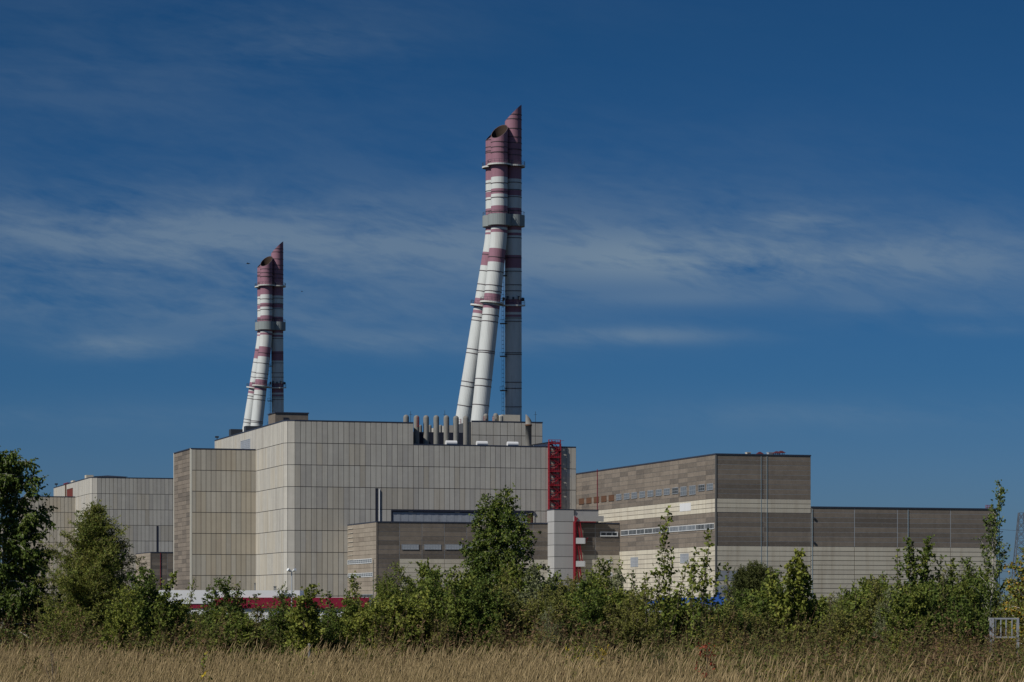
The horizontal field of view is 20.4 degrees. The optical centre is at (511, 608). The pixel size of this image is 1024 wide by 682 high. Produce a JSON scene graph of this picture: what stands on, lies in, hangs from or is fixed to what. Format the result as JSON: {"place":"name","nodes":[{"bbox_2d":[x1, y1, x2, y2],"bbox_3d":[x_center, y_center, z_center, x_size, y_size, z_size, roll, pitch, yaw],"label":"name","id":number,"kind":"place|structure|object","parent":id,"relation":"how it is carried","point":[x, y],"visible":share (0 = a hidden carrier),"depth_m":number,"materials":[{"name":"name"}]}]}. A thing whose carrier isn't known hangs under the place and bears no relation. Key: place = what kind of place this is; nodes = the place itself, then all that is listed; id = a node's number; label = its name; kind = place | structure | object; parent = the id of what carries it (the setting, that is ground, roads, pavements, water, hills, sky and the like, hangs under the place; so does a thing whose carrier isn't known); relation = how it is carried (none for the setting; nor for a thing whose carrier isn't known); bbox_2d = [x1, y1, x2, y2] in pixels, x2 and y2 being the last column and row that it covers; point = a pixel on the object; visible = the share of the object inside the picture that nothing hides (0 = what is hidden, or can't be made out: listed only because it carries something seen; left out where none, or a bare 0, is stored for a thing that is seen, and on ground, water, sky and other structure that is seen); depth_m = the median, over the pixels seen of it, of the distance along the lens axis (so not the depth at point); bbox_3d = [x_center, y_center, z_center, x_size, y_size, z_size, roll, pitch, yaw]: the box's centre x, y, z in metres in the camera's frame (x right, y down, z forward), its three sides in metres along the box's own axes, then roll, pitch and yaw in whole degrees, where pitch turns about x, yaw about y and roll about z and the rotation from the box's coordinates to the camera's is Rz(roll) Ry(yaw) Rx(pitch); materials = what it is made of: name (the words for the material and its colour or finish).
{"place":"outdoors","nodes":[
{"label":"outdoors","id":0,"kind":"place"},
{"bbox_2d":[173,411,575,596],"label":"reactor building","id":1,"kind":"structure","parent":0,"point":[265,507],"depth_m":794.75,"materials":[{"name":"concrete"}]},
{"bbox_2d":[242,242,285,431],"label":"chimney","id":2,"kind":"object","parent":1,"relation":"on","point":[270,325],"visible":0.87,"depth_m":1154.05,"materials":[{"name":"metal"}]},
{"bbox_2d":[456,105,524,423],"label":"chimney","id":3,"kind":"object","parent":1,"relation":"on","point":[503,221],"visible":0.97,"depth_m":841.35,"materials":[{"name":"white paint"}]},
{"bbox_2d":[548,439,563,509],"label":"stair tower","id":4,"kind":"structure","parent":1,"relation":"attached to","point":[551,443],"depth_m":801.21,"materials":[{"name":"red metal"}]},
{"bbox_2d":[0,632,1023,681],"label":"dry grass","id":5,"kind":"structure","parent":0,"point":[531,672],"depth_m":35.93,"materials":[{"name":"beige plant"}]},
{"bbox_2d":[0,0,1023,602],"label":"sky","id":6,"kind":"structure","parent":0,"point":[793,227],"materials":[{"name":"blue"}]},
{"bbox_2d":[561,638,599,681],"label":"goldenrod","id":7,"kind":"object","parent":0,"point":[578,654],"visible":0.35,"depth_m":39.99,"materials":[{"name":"green plant"}]},
{"bbox_2d":[644,647,672,681],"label":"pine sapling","id":8,"kind":"object","parent":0,"point":[660,657],"visible":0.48,"depth_m":35.97,"materials":[{"name":"green plant"}]},
{"bbox_2d":[647,593,723,611],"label":"shed","id":9,"kind":"structure","parent":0,"point":[717,599],"depth_m":360.45,"materials":[{"name":"blue paint"}]},
{"bbox_2d":[723,559,777,608],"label":"juniper tree","id":10,"kind":"object","parent":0,"point":[750,577],"visible":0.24,"depth_m":94.68,"materials":[{"name":"green plant"}]},
{"bbox_2d":[811,505,1002,606],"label":"hall","id":11,"kind":"structure","parent":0,"point":[849,545],"depth_m":714.00,"materials":[{"name":"concrete"}]},
{"bbox_2d":[989,618,1018,658],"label":"gate","id":12,"kind":"structure","parent":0,"point":[991,626],"depth_m":51.02,"materials":[{"name":"metal"}]},
{"label":"ground","id":13,"kind":"structure","parent":0,"visible":0},
{"bbox_2d":[0,446,66,662],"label":"birch tree","id":14,"kind":"object","parent":13,"relation":"on","point":[15,538],"visible":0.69,"depth_m":58.82,"materials":[{"name":"green plant"}]},
{"bbox_2d":[39,585,74,644],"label":"shrub","id":15,"kind":"object","parent":13,"relation":"on","point":[59,596],"visible":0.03,"depth_m":59.96,"materials":[{"name":"green plant"}]},
{"bbox_2d":[24,497,162,660],"bbox_3d":[-8.419,-0.245,56.974,2.722,4.055,2.804,0,0,-26],"label":"willow tree","id":16,"kind":"object","parent":13,"relation":"on","point":[91,579],"visible":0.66,"depth_m":56.71,"materials":[{"name":"green plant"}]},
{"bbox_2d":[19,475,172,601],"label":"reactor building","id":17,"kind":"structure","parent":13,"relation":"on","point":[143,507],"depth_m":1092.90,"materials":[{"name":"concrete"}]},
{"bbox_2d":[95,582,159,673],"bbox_3d":[-7.259,0.594,52.987,1.081,2.216,1.074,0,0,-38],"label":"shrub","id":18,"kind":"object","parent":13,"relation":"on","point":[122,621],"visible":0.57,"depth_m":52.88,"materials":[{"name":"green plant"}]},
{"bbox_2d":[116,564,162,659],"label":"shrub","id":19,"kind":"object","parent":13,"relation":"on","point":[149,582],"visible":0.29,"depth_m":54.82,"materials":[{"name":"green plant"}]},
{"bbox_2d":[136,552,172,607],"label":"control building","id":20,"kind":"structure","parent":13,"relation":"on","point":[160,564],"depth_m":1062.08,"materials":[{"name":"concrete"}]},
{"bbox_2d":[149,570,190,652],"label":"shrub","id":21,"kind":"object","parent":13,"relation":"on","point":[174,614],"visible":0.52,"depth_m":53.91,"materials":[{"name":"green plant"}]},
{"bbox_2d":[154,635,214,673],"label":"thicket shrub","id":22,"kind":"object","parent":13,"relation":"on","point":[187,640],"visible":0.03,"depth_m":53.47,"materials":[{"name":"green plant"}]},
{"bbox_2d":[183,579,198,639],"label":"thin sapling","id":23,"kind":"object","parent":13,"relation":"on","point":[189,601],"visible":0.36,"depth_m":55.53,"materials":[{"name":"green plant"}]},
{"bbox_2d":[199,649,212,681],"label":"wildflower","id":24,"kind":"object","parent":13,"relation":"on","point":[203,666],"visible":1,"depth_m":29.96,"materials":[{"name":"yellow plant"}]},
{"bbox_2d":[201,584,214,632],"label":"thin sapling","id":25,"kind":"object","parent":13,"relation":"on","point":[206,599],"visible":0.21,"depth_m":55.05,"materials":[{"name":"green plant"}]},
{"bbox_2d":[200,575,253,653],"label":"shrub","id":26,"kind":"object","parent":13,"relation":"on","point":[233,605],"visible":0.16,"depth_m":53.96,"materials":[{"name":"green plant"}]},
{"bbox_2d":[193,607,266,667],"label":"thicket shrub","id":27,"kind":"object","parent":13,"relation":"on","point":[239,625],"visible":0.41,"depth_m":52.76,"materials":[{"name":"green plant"}]},
{"bbox_2d":[250,593,272,650],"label":"thin sapling","id":28,"kind":"object","parent":13,"relation":"on","point":[255,597],"visible":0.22,"depth_m":54.22,"materials":[{"name":"green plant"}]},
{"bbox_2d":[159,583,370,621],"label":"gatehouse","id":29,"kind":"object","parent":13,"relation":"on","point":[267,595],"visible":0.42,"depth_m":350.20,"materials":[{"name":"white paint"}]},
{"bbox_2d":[257,582,295,681],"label":"shrub","id":30,"kind":"object","parent":13,"relation":"on","point":[278,622],"visible":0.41,"depth_m":52.91,"materials":[{"name":"green plant"}]},
{"bbox_2d":[283,583,326,673],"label":"shrub","id":31,"kind":"object","parent":13,"relation":"on","point":[305,627],"visible":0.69,"depth_m":51.89,"materials":[{"name":"green plant"}]},
{"bbox_2d":[285,617,341,657],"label":"thicket shrub","id":32,"kind":"object","parent":13,"relation":"on","point":[332,630],"visible":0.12,"depth_m":52.59,"materials":[{"name":"green plant"}]},
{"bbox_2d":[318,591,337,641],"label":"thin sapling","id":33,"kind":"object","parent":13,"relation":"on","point":[328,612],"visible":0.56,"depth_m":53.01,"materials":[{"name":"green plant"}]},
{"bbox_2d":[317,631,368,664],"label":"thicket shrub","id":34,"kind":"object","parent":13,"relation":"on","point":[344,637],"visible":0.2,"depth_m":52.54,"materials":[{"name":"green plant"}]},
{"bbox_2d":[324,599,369,633],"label":"thicket shrub","id":35,"kind":"object","parent":13,"relation":"on","point":[336,615],"visible":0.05,"depth_m":57.53,"materials":[{"name":"green plant"}]},
{"bbox_2d":[336,570,364,642],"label":"shrub","id":36,"kind":"object","parent":13,"relation":"on","point":[351,606],"visible":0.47,"depth_m":52.94,"materials":[{"name":"green plant"}]},
{"bbox_2d":[333,597,416,669],"bbox_3d":[-2.443,0.744,52.630,1.464,1.917,1.482,0,0,28],"label":"thicket shrub","id":37,"kind":"object","parent":13,"relation":"on","point":[367,615],"visible":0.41,"depth_m":52.35,"materials":[{"name":"green plant"}]},
{"bbox_2d":[371,561,428,659],"bbox_3d":[-2.178,0.391,53.954,1.258,2.623,1.051,0,0,-44],"label":"shrub","id":38,"kind":"object","parent":13,"relation":"on","point":[382,591],"visible":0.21,"depth_m":53.98,"materials":[{"name":"green plant"}]},
{"bbox_2d":[365,586,444,671],"bbox_3d":[-1.983,0.637,52.652,1.605,2.130,1.585,0,0,-7],"label":"thicket shrub","id":39,"kind":"object","parent":13,"relation":"on","point":[412,608],"visible":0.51,"depth_m":52.41,"materials":[{"name":"green plant"}]},
{"bbox_2d":[404,558,446,606],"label":"thicket shrub","id":40,"kind":"object","parent":13,"relation":"on","point":[423,570],"visible":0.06,"depth_m":58.45,"materials":[{"name":"green plant"}]},
{"bbox_2d":[414,569,445,647],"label":"shrub","id":41,"kind":"object","parent":13,"relation":"on","point":[433,588],"visible":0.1,"depth_m":54.88,"materials":[{"name":"green plant"}]},
{"bbox_2d":[400,607,466,670],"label":"thicket shrub","id":42,"kind":"object","parent":13,"relation":"on","point":[430,624],"visible":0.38,"depth_m":52.47,"materials":[{"name":"green plant"}]},
{"bbox_2d":[436,569,453,646],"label":"thin sapling","id":43,"kind":"object","parent":13,"relation":"on","point":[443,599],"visible":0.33,"depth_m":54.03,"materials":[{"name":"green plant"}]},
{"bbox_2d":[444,561,472,649],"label":"shrub","id":44,"kind":"object","parent":13,"relation":"on","point":[454,601],"visible":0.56,"depth_m":52.94,"materials":[{"name":"green plant"}]},
{"bbox_2d":[431,572,492,622],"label":"thicket shrub","id":45,"kind":"object","parent":13,"relation":"on","point":[466,584],"visible":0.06,"depth_m":54.20,"materials":[{"name":"green plant"}]},
{"bbox_2d":[457,570,496,594],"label":"thicket shrub","id":46,"kind":"object","parent":13,"relation":"on","point":[481,574],"visible":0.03,"depth_m":57.58,"materials":[{"name":"green plant"}]},
{"bbox_2d":[446,575,512,658],"bbox_3d":[-0.597,0.529,53.062,1.250,2.346,1.258,0,0,22],"label":"shrub","id":47,"kind":"object","parent":13,"relation":"on","point":[478,611],"visible":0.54,"depth_m":52.84,"materials":[{"name":"green plant"}]},
{"bbox_2d":[347,509,619,601],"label":"control building","id":48,"kind":"structure","parent":13,"relation":"on","point":[375,548],"depth_m":760.69,"materials":[{"name":"concrete"}]},
{"bbox_2d":[573,516,603,594],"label":"fire escape","id":49,"kind":"object","parent":48,"relation":"attached to","point":[580,540],"visible":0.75,"depth_m":763.97,"materials":[{"name":"red metal"}]},
{"bbox_2d":[453,483,549,599],"bbox_3d":[-0.176,-0.432,57.992,2.096,4.286,2.006,0,0,0],"label":"birch tree","id":50,"kind":"object","parent":13,"relation":"on","point":[490,550],"visible":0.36,"depth_m":57.81,"materials":[{"name":"green plant"}]},
{"bbox_2d":[488,558,523,606],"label":"thicket shrub","id":51,"kind":"object","parent":13,"relation":"on","point":[508,576],"visible":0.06,"depth_m":57.12,"materials":[{"name":"green plant"}]},
{"bbox_2d":[484,580,534,650],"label":"thicket shrub","id":52,"kind":"object","parent":13,"relation":"on","point":[509,614],"visible":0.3,"depth_m":53.23,"materials":[{"name":"green plant"}]},
{"bbox_2d":[0,587,1023,681],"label":"weeds","id":53,"kind":"object","parent":13,"relation":"on","point":[1011,656],"visible":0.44,"depth_m":47.78,"materials":[{"name":"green plant"}]},
{"bbox_2d":[501,558,565,612],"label":"thicket shrub","id":54,"kind":"object","parent":13,"relation":"on","point":[515,573],"visible":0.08,"depth_m":56.76,"materials":[{"name":"green plant"}]},
{"bbox_2d":[508,563,560,621],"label":"shrub","id":55,"kind":"object","parent":13,"relation":"on","point":[530,593],"visible":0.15,"depth_m":53.96,"materials":[{"name":"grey plant"}]},
{"bbox_2d":[532,604,565,667],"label":"shrub","id":56,"kind":"object","parent":13,"relation":"on","point":[547,621],"visible":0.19,"depth_m":52.17,"materials":[{"name":"green plant"}]},
{"bbox_2d":[515,581,591,654],"bbox_3d":[0.894,0.595,52.825,1.405,2.215,1.438,0,0,-39],"label":"thicket shrub","id":57,"kind":"object","parent":13,"relation":"on","point":[552,598],"visible":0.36,"depth_m":52.69,"materials":[{"name":"green plant"}]},
{"bbox_2d":[547,509,573,591],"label":"lift tower","id":58,"kind":"structure","parent":13,"relation":"on","point":[560,538],"depth_m":763.74,"materials":[{"name":"concrete"}]},
{"bbox_2d":[557,573,579,595],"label":"thicket shrub","id":59,"kind":"object","parent":13,"relation":"on","point":[573,585],"visible":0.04,"depth_m":61.32,"materials":[{"name":"green plant"}]},
{"bbox_2d":[543,587,614,644],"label":"thicket shrub","id":60,"kind":"object","parent":13,"relation":"on","point":[568,593],"visible":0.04,"depth_m":53.06,"materials":[{"name":"green plant"}]},
{"bbox_2d":[567,575,595,604],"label":"shrub","id":61,"kind":"object","parent":13,"relation":"on","point":[583,584],"visible":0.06,"depth_m":54.01,"materials":[{"name":"green plant"}]},
{"bbox_2d":[559,587,630,658],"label":"thicket shrub","id":62,"kind":"object","parent":13,"relation":"on","point":[598,603],"visible":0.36,"depth_m":52.26,"materials":[{"name":"green plant"}]},
{"bbox_2d":[582,556,616,599],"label":"shrub","id":63,"kind":"object","parent":13,"relation":"on","point":[597,583],"visible":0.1,"depth_m":55.01,"materials":[{"name":"green plant"}]},
{"bbox_2d":[573,581,654,659],"bbox_3d":[1.958,0.590,53.366,1.650,2.225,1.671,0,0,15],"label":"thicket shrub","id":64,"kind":"object","parent":13,"relation":"on","point":[622,597],"visible":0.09,"depth_m":53.20,"materials":[{"name":"green plant"}]},
{"bbox_2d":[607,568,635,597],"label":"shrub","id":65,"kind":"object","parent":13,"relation":"on","point":[621,580],"visible":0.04,"depth_m":53.96,"materials":[{"name":"green plant"}]},
{"bbox_2d":[602,586,664,661],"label":"thicket shrub","id":66,"kind":"object","parent":13,"relation":"on","point":[633,618],"visible":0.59,"depth_m":51.97,"materials":[{"name":"green plant"}]},
{"bbox_2d":[638,505,690,663],"bbox_3d":[2.779,-0.100,52.068,0.985,3.607,0.633,0,0,0],"label":"young poplar","id":67,"kind":"object","parent":13,"relation":"on","point":[667,606],"visible":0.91,"depth_m":52.05,"materials":[{"name":"green plant"}]},
{"bbox_2d":[648,588,713,660],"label":"shrub","id":68,"kind":"object","parent":13,"relation":"on","point":[680,618],"visible":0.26,"depth_m":52.71,"materials":[{"name":"green plant"}]},
{"bbox_2d":[683,560,701,609],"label":"thin sapling","id":69,"kind":"object","parent":13,"relation":"on","point":[693,589],"visible":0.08,"depth_m":56.04,"materials":[{"name":"green plant"}]},
{"bbox_2d":[576,453,810,602],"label":"turbine hall","id":70,"kind":"structure","parent":13,"relation":"on","point":[744,508],"depth_m":707.96,"materials":[{"name":"concrete"}]},
{"bbox_2d":[681,528,722,662],"bbox_3d":[3.470,0.110,52.019,0.796,3.183,0.690,0,0,0],"label":"young poplar","id":71,"kind":"object","parent":13,"relation":"on","point":[704,596],"visible":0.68,"depth_m":51.95,"materials":[{"name":"green plant"}]},
{"bbox_2d":[695,641,716,681],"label":"sapling","id":72,"kind":"object","parent":13,"relation":"on","point":[708,657],"visible":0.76,"depth_m":34.00,"materials":[{"name":"green plant"}]},
{"bbox_2d":[721,562,731,615],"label":"young poplar","id":73,"kind":"object","parent":13,"relation":"on","point":[725,580],"visible":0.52,"depth_m":54.05,"materials":[{"name":"green plant"}]},
{"bbox_2d":[709,609,755,658],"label":"thicket shrub","id":74,"kind":"object","parent":13,"relation":"on","point":[740,621],"visible":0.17,"depth_m":52.88,"materials":[{"name":"green plant"}]},
{"bbox_2d":[717,588,757,612],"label":"thicket shrub","id":75,"kind":"object","parent":13,"relation":"on","point":[738,598],"visible":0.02,"depth_m":62.58,"materials":[{"name":"green plant"}]},
{"bbox_2d":[719,603,800,661],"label":"thicket shrub","id":76,"kind":"object","parent":13,"relation":"on","point":[746,615],"visible":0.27,"depth_m":52.88,"materials":[{"name":"green plant"}]},
{"bbox_2d":[740,576,785,610],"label":"thicket shrub","id":77,"kind":"object","parent":13,"relation":"on","point":[745,601],"visible":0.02,"depth_m":58.42,"materials":[{"name":"green plant"}]},
{"bbox_2d":[747,587,778,643],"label":"shrub","id":78,"kind":"object","parent":13,"relation":"on","point":[763,596],"visible":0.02,"depth_m":54.92,"materials":[{"name":"green plant"}]},
{"bbox_2d":[752,589,820,649],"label":"thicket shrub","id":79,"kind":"object","parent":13,"relation":"on","point":[760,610],"visible":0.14,"depth_m":53.39,"materials":[{"name":"green plant"}]},
{"bbox_2d":[765,548,820,664],"bbox_3d":[5.189,0.281,52.956,1.013,2.840,0.993,0,0,-29],"label":"young poplar","id":80,"kind":"object","parent":13,"relation":"on","point":[802,577],"visible":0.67,"depth_m":52.89,"materials":[{"name":"green plant"}]},
{"bbox_2d":[811,593,840,621],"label":"thicket shrub","id":81,"kind":"object","parent":13,"relation":"on","point":[822,602],"visible":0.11,"depth_m":55.81,"materials":[{"name":"green plant"}]},
{"bbox_2d":[816,591,839,658],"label":"thin sapling","id":82,"kind":"object","parent":13,"relation":"on","point":[827,617],"visible":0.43,"depth_m":52.74,"materials":[{"name":"green plant"}]},
{"bbox_2d":[824,594,856,633],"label":"shrub","id":83,"kind":"object","parent":13,"relation":"on","point":[843,606],"visible":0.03,"depth_m":54.96,"materials":[{"name":"green plant"}]},
{"bbox_2d":[808,606,877,661],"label":"thicket shrub","id":84,"kind":"object","parent":13,"relation":"on","point":[840,629],"visible":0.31,"depth_m":52.85,"materials":[{"name":"green plant"}]},
{"bbox_2d":[837,588,866,645],"bbox_3d":[6.353,0.650,53.843,0.722,2.103,0.623,0,0,10],"label":"thin sapling","id":85,"kind":"object","parent":13,"relation":"on","point":[853,610],"visible":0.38,"depth_m":53.83,"materials":[{"name":"green plant"}]},
{"bbox_2d":[837,574,871,612],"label":"thicket shrub","id":86,"kind":"object","parent":13,"relation":"on","point":[864,585],"visible":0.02,"depth_m":60.63,"materials":[{"name":"green plant"}]},
{"bbox_2d":[836,580,886,618],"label":"thicket shrub","id":87,"kind":"object","parent":13,"relation":"on","point":[858,602],"visible":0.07,"depth_m":56.51,"materials":[{"name":"green plant"}]},
{"bbox_2d":[853,575,887,651],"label":"shrub","id":88,"kind":"object","parent":13,"relation":"on","point":[869,615],"visible":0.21,"depth_m":53.98,"materials":[{"name":"green plant"}]},
{"bbox_2d":[855,617,885,658],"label":"thicket shrub","id":89,"kind":"object","parent":13,"relation":"on","point":[864,631],"visible":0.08,"depth_m":53.41,"materials":[{"name":"green plant"}]},
{"bbox_2d":[869,584,904,668],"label":"shrub","id":90,"kind":"object","parent":13,"relation":"on","point":[881,621],"visible":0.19,"depth_m":53.00,"materials":[{"name":"green plant"}]},
{"bbox_2d":[880,580,937,671],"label":"thicket shrub","id":91,"kind":"object","parent":13,"relation":"on","point":[918,598],"visible":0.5,"depth_m":52.03,"materials":[{"name":"green plant"}]},
{"bbox_2d":[890,534,953,618],"bbox_3d":[8.036,0.119,55.872,1.323,3.166,0.844,0,0,0],"label":"young poplar","id":92,"kind":"object","parent":13,"relation":"on","point":[924,559],"visible":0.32,"depth_m":55.87,"materials":[{"name":"green plant"}]},
{"bbox_2d":[906,577,973,645],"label":"thicket shrub","id":93,"kind":"object","parent":13,"relation":"on","point":[936,603],"visible":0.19,"depth_m":53.08,"materials":[{"name":"green plant"}]},
{"bbox_2d":[935,567,948,638],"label":"thin sapling","id":94,"kind":"object","parent":13,"relation":"on","point":[943,591],"visible":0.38,"depth_m":52.99,"materials":[{"name":"green plant"}]},
{"bbox_2d":[935,563,985,622],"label":"shrub","id":95,"kind":"object","parent":13,"relation":"on","point":[957,589],"visible":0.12,"depth_m":55.91,"materials":[{"name":"green plant"}]},
{"bbox_2d":[922,594,999,663],"bbox_3d":[8.292,0.719,52.197,1.536,1.966,1.378,0,0,-41],"label":"thicket shrub","id":96,"kind":"object","parent":13,"relation":"on","point":[964,612],"visible":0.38,"depth_m":52.01,"materials":[{"name":"green plant"}]},
{"bbox_2d":[959,556,992,642],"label":"shrub","id":97,"kind":"object","parent":13,"relation":"on","point":[971,579],"visible":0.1,"depth_m":56.91,"materials":[{"name":"green plant"}]},
{"bbox_2d":[959,566,1006,611],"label":"thicket shrub","id":98,"kind":"object","parent":13,"relation":"on","point":[988,581],"visible":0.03,"depth_m":62.02,"materials":[{"name":"green plant"}]},
{"bbox_2d":[967,479,1013,638],"bbox_3d":[9.230,-0.400,55.083,1.028,4.208,1.037,0,0,0],"label":"birch sapling","id":99,"kind":"object","parent":13,"relation":"on","point":[994,575],"visible":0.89,"depth_m":54.95,"materials":[{"name":"green plant"}]},
{"bbox_2d":[985,597,1015,646],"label":"thicket shrub","id":100,"kind":"object","parent":13,"relation":"on","point":[999,604],"visible":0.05,"depth_m":61.84,"materials":[{"name":"green plant"}]},
{"bbox_2d":[993,582,1023,646],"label":"thicket shrub","id":101,"kind":"object","parent":13,"relation":"on","point":[1009,627],"visible":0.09,"depth_m":56.33,"materials":[{"name":"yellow plant"}]},
{"bbox_2d":[994,547,1023,651],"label":"birch tree","id":102,"kind":"object","parent":13,"relation":"on","point":[1018,584],"visible":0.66,"depth_m":53.01,"materials":[{"name":"green plant"}]},
{"bbox_2d":[1010,512,1023,601],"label":"pylon","id":103,"kind":"object","parent":13,"relation":"on","point":[1018,538],"visible":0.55,"depth_m":619.40,"materials":[{"name":"grey metal"}]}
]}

